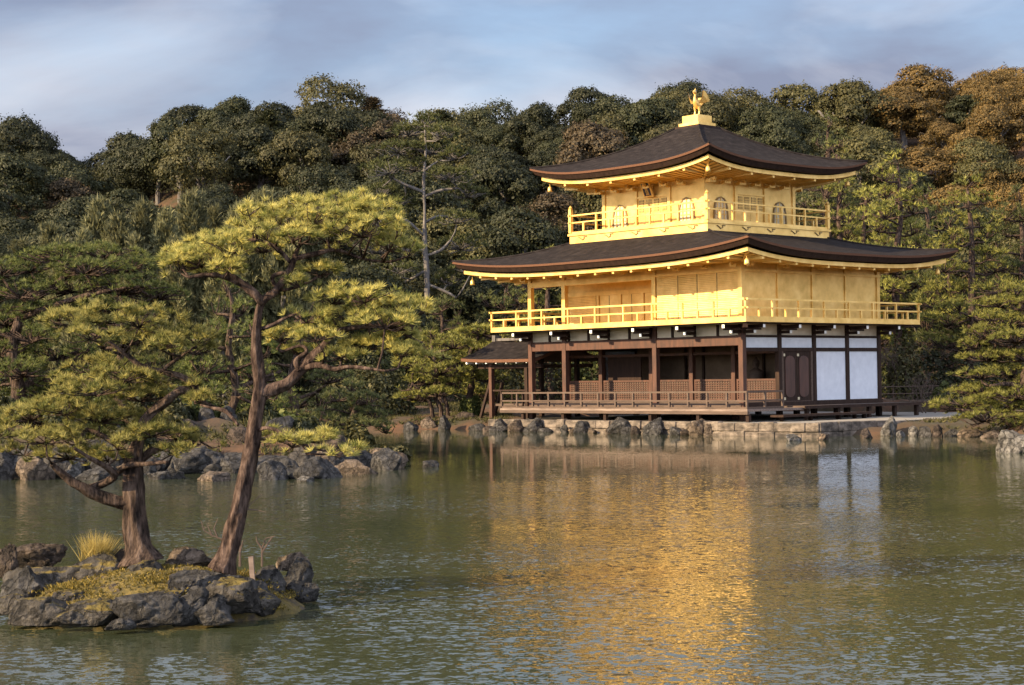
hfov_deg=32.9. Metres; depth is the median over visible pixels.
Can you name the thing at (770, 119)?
broadleaf tree
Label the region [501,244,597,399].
pine tree
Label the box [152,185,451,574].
pine tree
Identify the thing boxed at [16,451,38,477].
rock
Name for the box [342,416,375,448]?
bush
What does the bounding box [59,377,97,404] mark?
bush
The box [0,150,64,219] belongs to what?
broadleaf tree
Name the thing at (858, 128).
broadleaf tree
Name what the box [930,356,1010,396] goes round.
bush
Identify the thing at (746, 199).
gold door
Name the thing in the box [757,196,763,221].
gold door
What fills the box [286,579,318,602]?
rock
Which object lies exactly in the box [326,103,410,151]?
broadleaf tree
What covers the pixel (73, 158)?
broadleaf tree
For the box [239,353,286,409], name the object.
bush
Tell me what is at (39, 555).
rock
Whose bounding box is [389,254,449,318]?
broadleaf tree
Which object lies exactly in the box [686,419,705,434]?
rock
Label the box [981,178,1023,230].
broadleaf tree
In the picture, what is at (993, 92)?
broadleaf tree
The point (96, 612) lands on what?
rock
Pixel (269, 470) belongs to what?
rock
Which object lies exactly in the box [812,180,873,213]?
broadleaf tree
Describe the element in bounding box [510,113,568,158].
broadleaf tree
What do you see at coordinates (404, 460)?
rock
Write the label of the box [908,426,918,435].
rock
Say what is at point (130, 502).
pine tree
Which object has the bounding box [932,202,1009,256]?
broadleaf tree
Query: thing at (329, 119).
broadleaf tree
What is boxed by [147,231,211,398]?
conifer tree
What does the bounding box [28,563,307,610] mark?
moss tufts
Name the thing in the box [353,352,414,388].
bush
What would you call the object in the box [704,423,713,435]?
rock
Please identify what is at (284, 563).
rock
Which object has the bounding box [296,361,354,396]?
bush
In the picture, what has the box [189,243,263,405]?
conifer tree
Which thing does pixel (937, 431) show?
rock
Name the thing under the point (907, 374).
bush
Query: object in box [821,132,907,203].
broadleaf tree
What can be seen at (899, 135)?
broadleaf tree
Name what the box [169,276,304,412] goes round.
pine tree
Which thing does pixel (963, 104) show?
broadleaf tree
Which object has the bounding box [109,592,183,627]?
rock
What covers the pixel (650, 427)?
rock
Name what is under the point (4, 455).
rock
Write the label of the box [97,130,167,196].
broadleaf tree
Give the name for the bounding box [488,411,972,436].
stone terrace
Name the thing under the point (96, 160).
broadleaf tree
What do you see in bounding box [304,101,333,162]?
broadleaf tree
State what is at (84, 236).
conifer tree
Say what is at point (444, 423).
rock
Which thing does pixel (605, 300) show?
gold door
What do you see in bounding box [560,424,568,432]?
rock
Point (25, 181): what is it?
broadleaf tree
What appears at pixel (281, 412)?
bush
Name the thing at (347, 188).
broadleaf tree
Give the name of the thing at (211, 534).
bare branch
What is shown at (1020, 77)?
broadleaf tree
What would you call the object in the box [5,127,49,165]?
broadleaf tree
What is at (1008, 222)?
broadleaf tree
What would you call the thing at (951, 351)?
bare shrub
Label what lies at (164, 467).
rock
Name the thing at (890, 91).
broadleaf tree
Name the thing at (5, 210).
broadleaf tree
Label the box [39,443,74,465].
rock
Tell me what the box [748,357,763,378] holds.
seated statue
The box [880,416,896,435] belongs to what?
rock
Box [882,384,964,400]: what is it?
railing
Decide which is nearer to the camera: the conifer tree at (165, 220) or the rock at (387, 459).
the rock at (387, 459)
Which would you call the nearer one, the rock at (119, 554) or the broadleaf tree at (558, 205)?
the rock at (119, 554)
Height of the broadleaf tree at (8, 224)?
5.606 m
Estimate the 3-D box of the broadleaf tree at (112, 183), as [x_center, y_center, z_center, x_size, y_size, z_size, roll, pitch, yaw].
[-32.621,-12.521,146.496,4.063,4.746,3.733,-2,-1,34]
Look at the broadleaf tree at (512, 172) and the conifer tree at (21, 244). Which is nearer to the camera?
the conifer tree at (21, 244)
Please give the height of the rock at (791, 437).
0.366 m
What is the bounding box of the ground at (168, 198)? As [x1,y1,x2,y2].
[0,128,1023,477]
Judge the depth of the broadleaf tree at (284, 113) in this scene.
142.45 m
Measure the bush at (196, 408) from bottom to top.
0.931 m
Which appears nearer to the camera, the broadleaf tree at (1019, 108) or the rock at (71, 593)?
the rock at (71, 593)
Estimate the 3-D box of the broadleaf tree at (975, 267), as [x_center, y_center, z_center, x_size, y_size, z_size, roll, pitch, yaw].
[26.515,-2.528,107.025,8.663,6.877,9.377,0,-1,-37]
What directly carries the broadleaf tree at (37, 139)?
on the ground at (168, 198)
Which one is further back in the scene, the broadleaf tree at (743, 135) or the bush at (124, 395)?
the broadleaf tree at (743, 135)
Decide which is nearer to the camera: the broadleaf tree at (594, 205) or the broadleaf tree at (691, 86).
the broadleaf tree at (594, 205)
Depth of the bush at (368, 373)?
82.92 m
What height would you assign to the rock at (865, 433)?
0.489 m
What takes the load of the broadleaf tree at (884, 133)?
on the ground at (168, 198)
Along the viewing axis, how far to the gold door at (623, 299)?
72.06 m
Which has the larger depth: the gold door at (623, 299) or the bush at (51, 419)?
the gold door at (623, 299)
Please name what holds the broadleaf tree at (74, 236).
on the ground at (168, 198)
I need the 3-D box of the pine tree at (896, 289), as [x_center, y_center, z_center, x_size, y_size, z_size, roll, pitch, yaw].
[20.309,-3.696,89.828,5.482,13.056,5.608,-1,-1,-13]
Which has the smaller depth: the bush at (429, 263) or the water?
the water
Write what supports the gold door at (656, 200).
in the golden pavilion
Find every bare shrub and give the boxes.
[881,338,910,396]
[884,333,953,394]
[895,371,965,412]
[907,340,965,377]
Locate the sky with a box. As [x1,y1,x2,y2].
[0,0,1023,167]
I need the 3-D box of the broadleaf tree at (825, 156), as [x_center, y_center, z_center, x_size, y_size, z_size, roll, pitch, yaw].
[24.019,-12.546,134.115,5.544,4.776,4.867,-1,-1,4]
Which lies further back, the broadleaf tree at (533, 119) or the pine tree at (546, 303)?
the broadleaf tree at (533, 119)
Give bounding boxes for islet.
[8,566,304,626]
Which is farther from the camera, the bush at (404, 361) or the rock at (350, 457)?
the bush at (404, 361)
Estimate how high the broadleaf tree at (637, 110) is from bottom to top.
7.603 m
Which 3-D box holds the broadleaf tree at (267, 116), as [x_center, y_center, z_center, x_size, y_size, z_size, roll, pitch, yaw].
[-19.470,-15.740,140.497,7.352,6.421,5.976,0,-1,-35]
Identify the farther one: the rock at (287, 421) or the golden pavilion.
the golden pavilion
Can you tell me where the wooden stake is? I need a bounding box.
[248,556,255,580]
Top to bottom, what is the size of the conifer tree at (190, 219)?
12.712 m
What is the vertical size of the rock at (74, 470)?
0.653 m
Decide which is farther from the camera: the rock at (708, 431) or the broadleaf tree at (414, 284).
the broadleaf tree at (414, 284)
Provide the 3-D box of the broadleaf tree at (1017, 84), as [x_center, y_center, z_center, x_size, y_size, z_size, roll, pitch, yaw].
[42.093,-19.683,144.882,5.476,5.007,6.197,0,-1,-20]
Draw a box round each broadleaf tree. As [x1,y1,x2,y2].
[0,109,65,166]
[0,134,11,153]
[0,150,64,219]
[0,153,46,215]
[0,187,18,222]
[0,215,39,244]
[0,228,38,254]
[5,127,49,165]
[13,148,98,181]
[20,210,81,246]
[23,208,78,229]
[35,176,103,220]
[38,151,84,187]
[43,147,78,165]
[43,160,109,201]
[48,192,108,232]
[67,229,78,243]
[79,147,163,196]
[85,168,109,194]
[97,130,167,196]
[101,186,154,217]
[102,134,185,204]
[107,169,151,198]
[126,200,180,242]
[140,115,215,202]
[146,103,207,137]
[149,122,256,199]
[173,193,232,216]
[185,181,240,208]
[186,120,206,130]
[193,94,253,130]
[203,128,257,190]
[205,114,243,134]
[219,100,304,132]
[221,189,297,225]
[222,123,293,190]
[232,181,307,212]
[253,126,333,192]
[273,115,325,164]
[274,160,358,209]
[291,72,383,116]
[296,101,383,145]
[302,104,381,167]
[303,176,419,232]
[314,223,361,272]
[316,115,423,178]
[325,299,384,378]
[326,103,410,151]
[334,159,481,259]
[337,137,413,182]
[346,226,453,276]
[379,106,412,132]
[384,277,449,334]
[387,203,520,276]
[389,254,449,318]
[401,119,479,183]
[412,160,462,207]
[415,322,484,369]
[422,107,477,140]
[434,206,477,236]
[434,256,513,317]
[445,273,525,338]
[446,154,546,221]
[450,142,540,199]
[452,197,569,266]
[453,95,518,139]
[455,105,492,130]
[459,127,523,154]
[472,123,521,155]
[489,284,557,326]
[500,100,558,156]
[505,188,601,249]
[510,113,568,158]
[517,198,564,231]
[523,125,572,155]
[523,147,570,207]
[535,135,564,165]
[552,84,613,126]
[552,116,630,192]
[553,145,626,208]
[556,190,601,237]
[567,101,606,126]
[586,92,650,140]
[586,110,633,154]
[616,96,680,146]
[639,116,681,141]
[646,86,693,111]
[651,77,708,101]
[669,84,756,138]
[716,86,793,123]
[728,100,812,144]
[733,131,750,138]
[752,136,793,150]
[754,123,815,155]
[756,107,845,152]
[769,80,836,137]
[795,187,868,238]
[796,126,840,156]
[808,78,897,139]
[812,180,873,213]
[814,152,856,186]
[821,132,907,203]
[836,122,887,171]
[836,188,942,246]
[849,127,901,187]
[867,86,910,137]
[868,165,935,197]
[869,89,936,149]
[869,188,923,227]
[877,144,970,194]
[881,246,986,347]
[886,62,957,134]
[893,131,918,137]
[893,204,992,256]
[907,78,956,130]
[910,98,950,130]
[915,182,982,228]
[919,119,961,157]
[923,254,997,330]
[926,90,966,124]
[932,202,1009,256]
[935,135,1023,205]
[941,92,996,134]
[941,129,984,179]
[941,276,1018,351]
[952,78,973,91]
[955,68,1014,99]
[956,247,988,267]
[957,62,1023,93]
[959,80,1023,137]
[960,289,1018,356]
[964,104,1023,158]
[967,164,1019,206]
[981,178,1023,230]
[986,224,1019,280]
[988,204,1023,254]
[997,79,1023,128]
[1001,72,1023,83]
[1001,157,1023,193]
[1015,97,1023,118]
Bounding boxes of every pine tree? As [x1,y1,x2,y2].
[0,239,192,401]
[0,295,232,567]
[57,293,190,409]
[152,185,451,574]
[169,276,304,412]
[239,303,362,420]
[287,396,349,429]
[312,377,394,433]
[317,256,447,377]
[350,108,489,328]
[391,327,478,418]
[407,294,470,403]
[438,321,521,402]
[458,282,544,391]
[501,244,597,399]
[795,110,862,236]
[808,138,866,243]
[836,182,918,343]
[857,148,946,396]
[880,269,961,385]
[893,182,964,328]
[903,257,987,387]
[909,172,1023,396]
[921,280,1023,431]
[960,183,1023,348]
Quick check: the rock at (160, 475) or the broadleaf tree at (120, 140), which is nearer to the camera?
the rock at (160, 475)
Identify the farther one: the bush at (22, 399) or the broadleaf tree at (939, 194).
the broadleaf tree at (939, 194)
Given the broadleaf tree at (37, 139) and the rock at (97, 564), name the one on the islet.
the rock at (97, 564)
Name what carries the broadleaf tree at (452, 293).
on the ground at (168, 198)
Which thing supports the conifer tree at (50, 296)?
on the ground at (168, 198)
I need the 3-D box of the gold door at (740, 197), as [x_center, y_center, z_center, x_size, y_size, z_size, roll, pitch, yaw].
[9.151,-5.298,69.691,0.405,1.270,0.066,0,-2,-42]
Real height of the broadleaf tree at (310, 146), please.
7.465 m
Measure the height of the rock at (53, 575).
0.396 m
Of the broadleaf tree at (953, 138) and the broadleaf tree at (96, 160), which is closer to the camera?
the broadleaf tree at (953, 138)
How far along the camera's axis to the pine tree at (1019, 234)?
95.00 m
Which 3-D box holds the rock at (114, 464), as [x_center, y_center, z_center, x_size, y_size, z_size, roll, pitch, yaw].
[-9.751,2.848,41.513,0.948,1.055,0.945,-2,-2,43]
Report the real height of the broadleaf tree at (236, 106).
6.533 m
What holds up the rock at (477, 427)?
in the water
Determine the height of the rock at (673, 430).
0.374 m
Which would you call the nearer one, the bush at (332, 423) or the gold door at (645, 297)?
the bush at (332, 423)
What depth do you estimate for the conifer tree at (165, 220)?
88.82 m
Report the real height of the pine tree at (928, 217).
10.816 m
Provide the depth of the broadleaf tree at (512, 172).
125.57 m
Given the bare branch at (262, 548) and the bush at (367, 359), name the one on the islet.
the bare branch at (262, 548)
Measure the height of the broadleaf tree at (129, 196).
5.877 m
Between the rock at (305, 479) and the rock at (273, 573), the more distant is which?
the rock at (305, 479)
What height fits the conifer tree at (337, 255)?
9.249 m
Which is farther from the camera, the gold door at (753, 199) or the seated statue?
the gold door at (753, 199)
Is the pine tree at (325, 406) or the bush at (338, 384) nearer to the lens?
the pine tree at (325, 406)
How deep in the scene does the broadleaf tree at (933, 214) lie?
116.75 m
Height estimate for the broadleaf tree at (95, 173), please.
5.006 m
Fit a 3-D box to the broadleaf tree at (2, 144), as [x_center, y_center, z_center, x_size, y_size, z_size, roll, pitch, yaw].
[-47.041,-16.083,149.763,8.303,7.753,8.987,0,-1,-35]
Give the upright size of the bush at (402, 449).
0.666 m
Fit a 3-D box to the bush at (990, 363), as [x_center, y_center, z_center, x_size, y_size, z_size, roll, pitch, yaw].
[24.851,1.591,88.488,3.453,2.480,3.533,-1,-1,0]
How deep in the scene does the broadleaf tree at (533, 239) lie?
116.13 m
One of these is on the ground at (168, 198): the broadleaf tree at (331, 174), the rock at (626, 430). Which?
the broadleaf tree at (331, 174)
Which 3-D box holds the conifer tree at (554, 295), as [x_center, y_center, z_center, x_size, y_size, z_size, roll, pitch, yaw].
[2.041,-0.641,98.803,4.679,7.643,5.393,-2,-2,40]
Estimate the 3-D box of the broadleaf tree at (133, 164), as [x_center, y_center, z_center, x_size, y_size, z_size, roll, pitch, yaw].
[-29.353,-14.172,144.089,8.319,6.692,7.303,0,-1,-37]
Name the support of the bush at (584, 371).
on the ground at (168, 198)
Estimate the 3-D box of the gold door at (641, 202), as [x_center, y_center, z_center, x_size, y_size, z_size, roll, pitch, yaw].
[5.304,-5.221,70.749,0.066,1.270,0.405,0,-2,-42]
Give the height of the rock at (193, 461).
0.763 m
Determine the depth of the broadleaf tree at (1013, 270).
109.20 m
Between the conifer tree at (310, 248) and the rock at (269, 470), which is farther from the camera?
the conifer tree at (310, 248)
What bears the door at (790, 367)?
in the golden pavilion
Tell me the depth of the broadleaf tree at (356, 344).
98.59 m
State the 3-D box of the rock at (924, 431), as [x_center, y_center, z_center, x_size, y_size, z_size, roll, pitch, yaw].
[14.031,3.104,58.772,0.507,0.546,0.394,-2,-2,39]
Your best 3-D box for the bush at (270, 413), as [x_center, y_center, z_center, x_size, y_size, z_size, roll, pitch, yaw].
[-6.746,2.045,47.384,1.146,1.035,1.173,-1,-1,0]
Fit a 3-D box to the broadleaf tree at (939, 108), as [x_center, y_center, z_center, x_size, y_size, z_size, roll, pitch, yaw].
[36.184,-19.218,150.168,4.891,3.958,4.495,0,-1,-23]
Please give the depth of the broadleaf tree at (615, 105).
143.14 m
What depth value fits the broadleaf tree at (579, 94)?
154.74 m
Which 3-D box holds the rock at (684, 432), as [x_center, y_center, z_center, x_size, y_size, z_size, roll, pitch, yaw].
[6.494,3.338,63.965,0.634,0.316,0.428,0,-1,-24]
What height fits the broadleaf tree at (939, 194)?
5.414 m
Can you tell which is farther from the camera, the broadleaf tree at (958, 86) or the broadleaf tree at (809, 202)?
the broadleaf tree at (958, 86)
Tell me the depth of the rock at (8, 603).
16.08 m
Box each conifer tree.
[0,231,39,379]
[0,234,52,382]
[25,234,74,393]
[31,219,63,384]
[51,226,115,390]
[53,192,115,395]
[98,209,142,393]
[102,230,170,396]
[105,196,127,220]
[129,196,161,273]
[147,204,201,391]
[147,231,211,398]
[173,185,221,378]
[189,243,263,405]
[201,198,282,380]
[202,202,226,400]
[240,186,312,379]
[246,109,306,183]
[249,197,321,392]
[278,206,352,391]
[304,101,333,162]
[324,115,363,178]
[327,232,360,294]
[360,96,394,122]
[405,108,459,160]
[518,287,561,374]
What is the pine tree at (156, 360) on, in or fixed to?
on the ground at (168, 198)
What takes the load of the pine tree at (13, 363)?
on the ground at (168, 198)
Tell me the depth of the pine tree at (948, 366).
85.90 m
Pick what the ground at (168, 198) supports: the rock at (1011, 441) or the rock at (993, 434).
the rock at (993, 434)
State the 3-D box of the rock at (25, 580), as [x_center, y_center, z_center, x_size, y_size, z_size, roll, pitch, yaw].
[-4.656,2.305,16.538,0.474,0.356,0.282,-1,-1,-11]
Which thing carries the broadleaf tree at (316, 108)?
on the ground at (168, 198)
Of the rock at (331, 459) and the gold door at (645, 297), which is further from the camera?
the gold door at (645, 297)
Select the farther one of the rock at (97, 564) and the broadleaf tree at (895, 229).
the broadleaf tree at (895, 229)
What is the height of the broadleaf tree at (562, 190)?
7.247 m
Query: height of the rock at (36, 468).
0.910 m
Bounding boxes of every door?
[596,295,618,322]
[618,293,640,321]
[638,199,645,224]
[641,293,651,320]
[645,198,652,223]
[653,197,660,223]
[661,196,666,222]
[738,195,743,220]
[743,195,749,220]
[750,196,756,221]
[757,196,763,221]
[783,351,796,400]
[796,351,810,400]
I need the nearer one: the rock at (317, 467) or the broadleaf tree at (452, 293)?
the rock at (317, 467)
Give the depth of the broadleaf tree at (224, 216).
121.32 m
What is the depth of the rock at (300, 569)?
17.40 m
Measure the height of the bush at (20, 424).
0.719 m
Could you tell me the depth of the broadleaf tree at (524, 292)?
106.12 m
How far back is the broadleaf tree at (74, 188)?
133.29 m
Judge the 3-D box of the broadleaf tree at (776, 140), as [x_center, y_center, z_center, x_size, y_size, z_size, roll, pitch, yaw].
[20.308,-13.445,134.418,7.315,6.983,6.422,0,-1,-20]
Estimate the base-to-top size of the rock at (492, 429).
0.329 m
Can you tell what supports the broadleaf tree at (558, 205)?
on the ground at (168, 198)
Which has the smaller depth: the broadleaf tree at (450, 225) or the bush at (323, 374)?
the bush at (323, 374)
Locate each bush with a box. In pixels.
[0,371,53,401]
[0,396,17,418]
[1,352,36,395]
[12,397,26,420]
[18,401,62,427]
[43,408,74,438]
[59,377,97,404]
[87,396,128,431]
[94,382,132,405]
[106,426,126,441]
[123,433,157,446]
[132,394,157,410]
[156,403,187,428]
[167,367,217,401]
[172,398,197,420]
[182,389,220,417]
[217,381,252,410]
[223,402,242,413]
[236,405,250,420]
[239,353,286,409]
[247,399,277,422]
[277,408,306,418]
[283,375,308,389]
[291,415,321,430]
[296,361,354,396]
[299,385,368,417]
[301,333,352,405]
[310,420,344,440]
[316,370,360,413]
[327,356,408,413]
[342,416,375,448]
[350,346,399,404]
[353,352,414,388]
[358,369,417,414]
[361,350,409,401]
[378,443,411,461]
[384,336,434,374]
[395,315,464,390]
[397,253,447,282]
[430,327,488,401]
[453,335,488,397]
[457,396,481,415]
[481,363,538,402]
[494,362,562,402]
[521,362,587,396]
[571,352,598,380]
[881,327,927,399]
[882,302,918,396]
[898,344,957,398]
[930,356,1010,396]
[930,380,959,401]
[976,350,1020,383]
[1002,362,1023,395]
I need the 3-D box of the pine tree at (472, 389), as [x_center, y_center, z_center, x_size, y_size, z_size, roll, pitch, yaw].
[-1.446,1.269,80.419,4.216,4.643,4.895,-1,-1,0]
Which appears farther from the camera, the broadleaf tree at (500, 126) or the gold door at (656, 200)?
the broadleaf tree at (500, 126)
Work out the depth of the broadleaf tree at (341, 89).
149.79 m
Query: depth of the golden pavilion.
69.12 m
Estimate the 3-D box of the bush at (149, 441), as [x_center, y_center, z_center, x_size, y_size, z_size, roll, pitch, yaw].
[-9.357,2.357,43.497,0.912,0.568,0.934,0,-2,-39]
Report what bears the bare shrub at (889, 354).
on the ground at (168, 198)
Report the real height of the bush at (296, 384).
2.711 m
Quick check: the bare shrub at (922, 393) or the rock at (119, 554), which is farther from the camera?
the bare shrub at (922, 393)
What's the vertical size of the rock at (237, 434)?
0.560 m
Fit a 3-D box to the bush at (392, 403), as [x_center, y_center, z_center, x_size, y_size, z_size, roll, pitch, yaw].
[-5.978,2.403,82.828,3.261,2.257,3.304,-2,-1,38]
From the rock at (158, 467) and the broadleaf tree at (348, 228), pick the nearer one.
the rock at (158, 467)
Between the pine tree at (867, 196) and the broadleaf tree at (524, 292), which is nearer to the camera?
the pine tree at (867, 196)
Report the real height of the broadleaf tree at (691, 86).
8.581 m
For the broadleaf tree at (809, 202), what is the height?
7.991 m
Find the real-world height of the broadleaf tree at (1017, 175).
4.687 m
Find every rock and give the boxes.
[0,450,12,461]
[0,459,15,479]
[0,543,18,577]
[0,565,47,596]
[0,593,28,614]
[2,566,82,587]
[7,596,67,626]
[9,445,31,476]
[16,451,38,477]
[16,543,67,567]
[17,451,55,480]
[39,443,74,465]
[44,457,84,477]
[49,610,87,625]
[51,589,84,601]
[65,597,118,627]
[67,458,81,477]
[72,552,127,579]
[75,466,109,480]
[84,439,123,475]
[105,618,136,629]
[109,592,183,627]
[112,548,128,566]
[125,559,163,570]
[143,458,156,474]
[147,471,185,479]
[150,456,160,471]
[154,451,172,471]
[154,588,183,596]
[164,546,211,566]
[166,451,187,470]
[168,569,227,593]
[171,446,207,473]
[172,585,208,626]
[179,419,201,432]
[194,597,234,625]
[197,464,221,473]
[197,471,230,481]
[198,407,214,420]
[202,449,223,470]
[205,576,260,613]
[219,405,237,421]
[219,452,241,473]
[226,426,245,443]
[227,574,268,591]
[255,455,276,472]
[255,565,286,594]
[256,586,281,616]
[257,460,288,480]
[265,416,293,428]
[269,456,298,471]
[276,551,309,570]
[284,557,313,582]
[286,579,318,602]
[287,446,316,465]
[288,456,342,478]
[296,476,313,481]
[315,444,343,465]
[323,435,350,448]
[334,457,344,464]
[335,459,378,473]
[343,453,354,458]
[353,448,371,467]
[369,448,408,466]
[371,447,401,470]
[403,421,418,430]
[420,416,436,428]
[422,459,438,466]
[438,415,450,429]
[455,411,474,418]
[468,423,485,430]
[482,426,491,430]
[489,426,499,431]
[493,418,507,431]
[507,419,524,431]
[513,426,521,431]
[528,417,542,431]
[538,428,552,431]
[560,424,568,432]
[573,421,588,432]
[588,428,596,432]
[607,417,629,433]
[620,426,630,433]
[631,426,640,433]
[642,417,663,434]
[654,428,662,434]
[669,426,681,434]
[680,429,688,434]
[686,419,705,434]
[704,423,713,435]
[786,434,801,440]
[817,433,828,439]
[860,428,872,437]
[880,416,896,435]
[896,430,905,436]
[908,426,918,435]
[918,426,931,436]
[932,424,942,436]
[943,428,958,435]
[957,430,982,436]
[980,430,999,437]
[996,430,1023,452]
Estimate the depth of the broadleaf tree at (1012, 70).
154.64 m
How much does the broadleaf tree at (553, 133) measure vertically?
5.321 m
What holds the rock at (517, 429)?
in the water
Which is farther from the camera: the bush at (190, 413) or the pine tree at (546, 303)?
the pine tree at (546, 303)
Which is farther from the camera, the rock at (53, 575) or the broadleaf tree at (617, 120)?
the broadleaf tree at (617, 120)
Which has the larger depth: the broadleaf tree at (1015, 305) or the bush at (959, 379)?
the broadleaf tree at (1015, 305)
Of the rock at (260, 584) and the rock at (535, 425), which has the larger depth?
the rock at (535, 425)
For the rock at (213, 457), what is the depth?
41.82 m
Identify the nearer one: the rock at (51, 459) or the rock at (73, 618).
the rock at (73, 618)
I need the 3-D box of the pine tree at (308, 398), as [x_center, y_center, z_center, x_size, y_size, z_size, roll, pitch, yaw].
[-6.370,1.070,53.945,3.964,4.552,5.128,-1,-1,18]
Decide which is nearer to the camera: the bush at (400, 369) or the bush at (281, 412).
the bush at (281, 412)
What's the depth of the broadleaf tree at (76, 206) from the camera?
125.77 m
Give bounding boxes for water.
[0,429,1023,684]
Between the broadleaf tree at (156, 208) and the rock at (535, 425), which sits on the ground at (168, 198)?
the broadleaf tree at (156, 208)
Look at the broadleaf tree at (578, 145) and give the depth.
130.54 m
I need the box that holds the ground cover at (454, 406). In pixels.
[0,399,1023,455]
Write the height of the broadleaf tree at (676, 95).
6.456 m
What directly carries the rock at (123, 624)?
in the water
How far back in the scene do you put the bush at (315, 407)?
80.16 m
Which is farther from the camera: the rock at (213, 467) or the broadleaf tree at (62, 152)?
the broadleaf tree at (62, 152)
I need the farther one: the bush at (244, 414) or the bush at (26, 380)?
the bush at (26, 380)
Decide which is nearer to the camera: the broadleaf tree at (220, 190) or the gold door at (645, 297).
the gold door at (645, 297)
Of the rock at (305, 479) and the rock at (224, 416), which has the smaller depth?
the rock at (305, 479)
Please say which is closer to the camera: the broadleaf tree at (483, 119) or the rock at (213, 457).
the rock at (213, 457)
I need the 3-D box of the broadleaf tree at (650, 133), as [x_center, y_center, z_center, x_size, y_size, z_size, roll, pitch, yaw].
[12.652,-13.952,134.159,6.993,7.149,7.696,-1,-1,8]
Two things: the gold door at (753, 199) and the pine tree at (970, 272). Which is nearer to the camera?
the gold door at (753, 199)
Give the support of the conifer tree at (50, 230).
on the ground at (168, 198)
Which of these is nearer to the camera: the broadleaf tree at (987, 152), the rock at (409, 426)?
the rock at (409, 426)
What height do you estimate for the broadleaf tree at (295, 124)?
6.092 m
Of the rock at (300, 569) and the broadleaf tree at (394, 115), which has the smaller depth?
the rock at (300, 569)
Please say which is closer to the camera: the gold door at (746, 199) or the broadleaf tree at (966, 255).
the gold door at (746, 199)
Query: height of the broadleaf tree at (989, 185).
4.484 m
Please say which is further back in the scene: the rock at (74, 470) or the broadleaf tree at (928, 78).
the broadleaf tree at (928, 78)
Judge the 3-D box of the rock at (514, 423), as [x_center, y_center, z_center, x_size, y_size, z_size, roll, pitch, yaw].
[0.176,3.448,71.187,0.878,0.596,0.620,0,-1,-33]
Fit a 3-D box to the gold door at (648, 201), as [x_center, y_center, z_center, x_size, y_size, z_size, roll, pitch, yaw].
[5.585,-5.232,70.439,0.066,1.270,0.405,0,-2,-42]
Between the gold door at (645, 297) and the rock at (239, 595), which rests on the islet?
the rock at (239, 595)
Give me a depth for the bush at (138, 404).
48.11 m
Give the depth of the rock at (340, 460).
42.25 m
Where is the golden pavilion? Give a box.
[452,89,958,421]
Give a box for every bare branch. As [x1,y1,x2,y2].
[201,518,221,539]
[239,540,242,566]
[247,494,263,511]
[256,536,274,566]
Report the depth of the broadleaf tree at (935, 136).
139.14 m
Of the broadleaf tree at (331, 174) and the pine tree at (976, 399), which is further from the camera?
the broadleaf tree at (331, 174)
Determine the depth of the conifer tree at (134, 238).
85.80 m
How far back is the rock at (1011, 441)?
46.30 m
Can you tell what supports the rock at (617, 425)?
in the water
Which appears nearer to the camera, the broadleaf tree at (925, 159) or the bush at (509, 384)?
the bush at (509, 384)
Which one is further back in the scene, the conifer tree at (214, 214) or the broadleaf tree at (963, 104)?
the broadleaf tree at (963, 104)
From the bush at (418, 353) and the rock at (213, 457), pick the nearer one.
the rock at (213, 457)
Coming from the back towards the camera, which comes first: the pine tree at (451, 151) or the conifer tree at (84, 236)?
the pine tree at (451, 151)
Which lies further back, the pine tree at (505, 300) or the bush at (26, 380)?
the pine tree at (505, 300)
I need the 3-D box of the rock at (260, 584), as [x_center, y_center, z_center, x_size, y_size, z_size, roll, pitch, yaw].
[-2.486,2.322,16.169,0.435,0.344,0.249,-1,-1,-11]
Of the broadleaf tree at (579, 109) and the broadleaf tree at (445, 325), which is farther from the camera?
the broadleaf tree at (579, 109)
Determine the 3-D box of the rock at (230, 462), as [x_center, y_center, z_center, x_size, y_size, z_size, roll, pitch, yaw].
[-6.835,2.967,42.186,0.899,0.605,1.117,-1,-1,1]
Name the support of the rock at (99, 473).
in the water
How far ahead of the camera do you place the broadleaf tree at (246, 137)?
133.79 m
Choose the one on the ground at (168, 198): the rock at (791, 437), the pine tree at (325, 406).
the pine tree at (325, 406)
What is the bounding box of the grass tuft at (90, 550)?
[68,530,122,560]
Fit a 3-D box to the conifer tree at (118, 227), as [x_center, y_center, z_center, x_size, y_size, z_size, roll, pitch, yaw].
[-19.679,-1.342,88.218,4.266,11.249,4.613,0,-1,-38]
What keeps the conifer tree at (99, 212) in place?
on the ground at (168, 198)
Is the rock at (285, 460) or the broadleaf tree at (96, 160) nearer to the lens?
the rock at (285, 460)
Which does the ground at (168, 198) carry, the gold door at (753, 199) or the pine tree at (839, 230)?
the pine tree at (839, 230)
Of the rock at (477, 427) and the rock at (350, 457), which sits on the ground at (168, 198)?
the rock at (350, 457)
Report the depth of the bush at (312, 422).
45.79 m
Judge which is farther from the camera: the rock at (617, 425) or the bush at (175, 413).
the rock at (617, 425)
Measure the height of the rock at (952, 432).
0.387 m
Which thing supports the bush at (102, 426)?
on the ground at (168, 198)
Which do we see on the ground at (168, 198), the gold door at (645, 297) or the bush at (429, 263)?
the bush at (429, 263)
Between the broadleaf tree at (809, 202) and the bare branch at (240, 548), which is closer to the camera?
the bare branch at (240, 548)
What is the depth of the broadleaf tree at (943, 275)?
97.21 m
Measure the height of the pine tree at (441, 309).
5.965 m
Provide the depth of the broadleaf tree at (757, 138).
138.86 m
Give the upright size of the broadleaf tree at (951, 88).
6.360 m
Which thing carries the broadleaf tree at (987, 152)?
on the ground at (168, 198)
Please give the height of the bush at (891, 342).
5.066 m
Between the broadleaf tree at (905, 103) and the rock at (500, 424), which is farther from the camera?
the broadleaf tree at (905, 103)
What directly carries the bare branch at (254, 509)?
attached to the pine tree at (224, 263)

